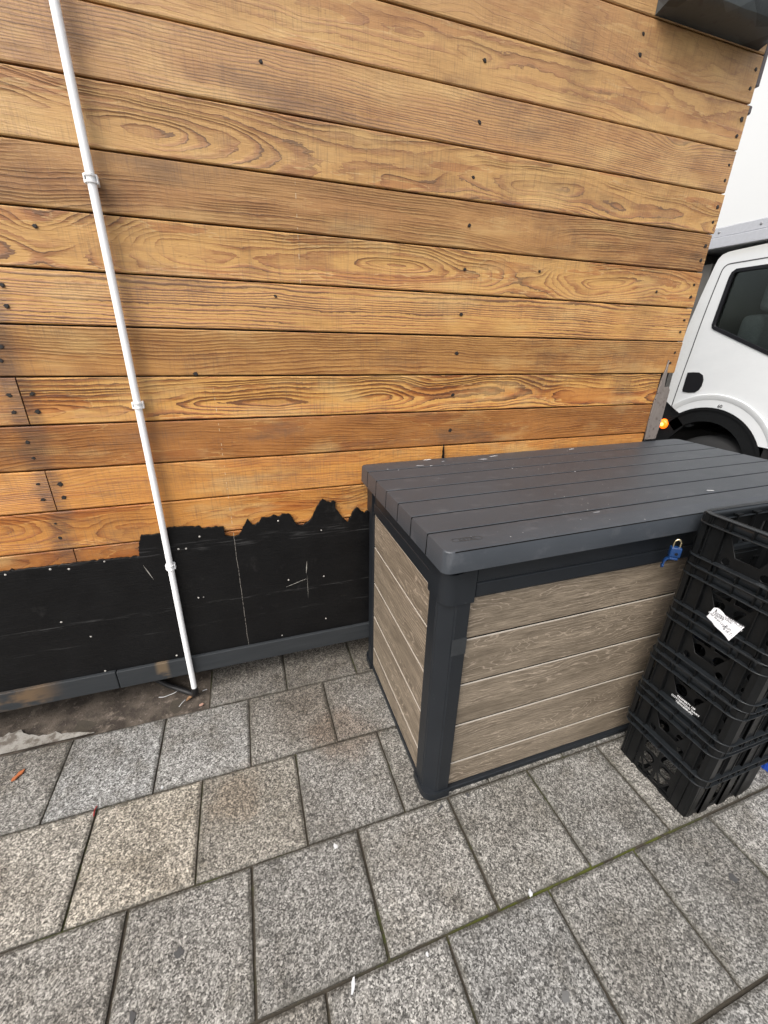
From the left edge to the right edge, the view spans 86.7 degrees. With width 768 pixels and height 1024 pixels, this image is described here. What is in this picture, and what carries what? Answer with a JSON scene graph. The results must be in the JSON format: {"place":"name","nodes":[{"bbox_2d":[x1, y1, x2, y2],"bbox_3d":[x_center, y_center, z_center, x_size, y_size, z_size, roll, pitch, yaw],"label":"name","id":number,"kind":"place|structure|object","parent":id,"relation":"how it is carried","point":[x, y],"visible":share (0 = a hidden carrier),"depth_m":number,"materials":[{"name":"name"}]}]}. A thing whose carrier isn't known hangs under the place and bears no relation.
{"place":"outdoors","nodes":[
{"label":"outdoors","id":0,"kind":"place"},
{"bbox_2d":[0,637,767,1023],"bbox_3d":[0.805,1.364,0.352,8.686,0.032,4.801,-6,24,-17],"label":"pavement","id":1,"kind":"structure","parent":0,"point":[650,957],"depth_m":1.12,"materials":[{"name":"stone"}]},
{"bbox_2d":[11,769,24,780],"bbox_3d":[-1.217,0.875,1.355,0.015,0.008,0.044,10,24,19],"label":"dry leaf","id":2,"kind":"object","parent":1,"relation":"on","point":[19,773],"visible":1,"depth_m":1.35,"materials":[{"name":"orange plant"}]},
{"bbox_2d":[0,669,211,756],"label":"concrete strip","id":3,"kind":"object","parent":1,"relation":"on","point":[120,707],"visible":0.59,"depth_m":1.61,"materials":[{"name":"concrete"}]},
{"bbox_2d":[0,730,94,753],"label":"cement edge","id":4,"kind":"object","parent":3,"relation":"on","point":[16,740],"visible":1,"depth_m":1.47,"materials":[{"name":"grey concrete"}]},
{"bbox_2d":[129,1010,134,1023],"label":"gum spot","id":5,"kind":"object","parent":1,"relation":"on","point":[132,1017],"visible":1,"depth_m":0.88,"materials":[{"name":"grey"}]},
{"bbox_2d":[174,946,183,958],"bbox_3d":[-0.491,1.056,0.975,0.020,0.002,0.020,19,29,36],"label":"gum spot","id":6,"kind":"object","parent":1,"relation":"on","point":[179,952],"visible":1,"depth_m":0.97,"materials":[{"name":"grey"}]},
{"bbox_2d":[351,976,354,994],"bbox_3d":[-0.070,1.083,0.930,0.010,0.004,0.029,0,23,-2],"label":"paper scrap","id":7,"kind":"object","parent":1,"relation":"on","point":[353,985],"visible":1,"depth_m":0.93,"materials":[{"name":"white paper"}]},
{"bbox_2d":[0,0,767,712],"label":"timber wall","id":8,"kind":"structure","parent":1,"relation":"on","point":[348,238],"depth_m":1.31,"materials":[{"name":"brown wood"}]},
{"bbox_2d":[49,0,198,696],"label":"conduit pipe","id":9,"kind":"object","parent":8,"relation":"attached to","point":[91,179],"visible":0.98,"depth_m":1.12,"materials":[{"name":"white plastic"}]},
{"bbox_2d":[655,0,767,50],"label":"wall trough","id":10,"kind":"object","parent":8,"relation":"attached to","point":[743,22],"depth_m":1.30,"materials":[{"name":"black plastic"}]},
{"bbox_2d":[361,439,767,800],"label":"storage bin","id":11,"kind":"object","parent":1,"relation":"on","point":[520,603],"visible":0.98,"depth_m":1.26,"materials":[{"name":"grey plastic"}]},
{"bbox_2d":[660,539,682,566],"bbox_3d":[0.815,0.117,1.150,0.037,0.093,0.020,9,24,18],"label":"padlock","id":12,"kind":"object","parent":11,"relation":"hanging from","point":[674,552],"visible":1,"depth_m":1.14,"materials":[{"name":"blue metal"}]},
{"bbox_2d":[562,990,569,1002],"bbox_3d":[0.411,1.098,0.922,0.017,0.001,0.022,8,24,15],"label":"gum spot","id":13,"kind":"object","parent":1,"relation":"on","point":[565,996],"visible":1,"depth_m":0.92,"materials":[{"name":"grey"}]},
{"bbox_2d":[621,679,767,816],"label":"plastic crate","id":14,"kind":"object","parent":1,"relation":"on","point":[689,781],"visible":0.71,"depth_m":1.28,"materials":[{"name":"black plastic"}]},
{"bbox_2d":[640,644,767,773],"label":"plastic crate","id":15,"kind":"object","parent":14,"relation":"on","point":[704,721],"visible":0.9,"depth_m":1.18,"materials":[{"name":"black plastic"}]},
{"bbox_2d":[655,602,767,737],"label":"plastic crate","id":16,"kind":"object","parent":15,"relation":"on","point":[736,669],"visible":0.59,"depth_m":1.13,"materials":[{"name":"black plastic"}]},
{"bbox_2d":[666,555,767,696],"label":"plastic crate","id":17,"kind":"object","parent":16,"relation":"on","point":[750,639],"visible":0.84,"depth_m":1.12,"materials":[{"name":"black plastic"}]},
{"bbox_2d":[682,500,767,645],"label":"plastic crate","id":18,"kind":"object","parent":17,"relation":"on","point":[726,528],"visible":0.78,"depth_m":1.09,"materials":[{"name":"black plastic"}]},
{"bbox_2d":[707,608,744,640],"bbox_3d":[0.900,0.297,1.081,0.014,0.061,0.087,-5,24,-15],"label":"paper label","id":19,"kind":"object","parent":17,"relation":"attached to","point":[728,628],"visible":1,"depth_m":1.08,"materials":[{"name":"white paper"}]},
{"bbox_2d":[655,57,767,459],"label":"box truck","id":20,"kind":"object","parent":1,"relation":"on","point":[717,382],"visible":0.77,"depth_m":2.62,"materials":[{"name":"white paint"}]},
{"bbox_2d":[729,873,738,882],"bbox_3d":[0.973,1.020,1.135,0.021,0.002,0.022,-6,24,-17],"label":"gum spot","id":21,"kind":"object","parent":1,"relation":"on","point":[732,877],"visible":1,"depth_m":1.13,"materials":[{"name":"grey"}]},
{"bbox_2d":[761,763,767,771],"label":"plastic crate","id":22,"kind":"object","parent":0,"point":[765,766],"visible":0.01,"depth_m":1.42,"materials":[{"name":"blue plastic"}]}
]}

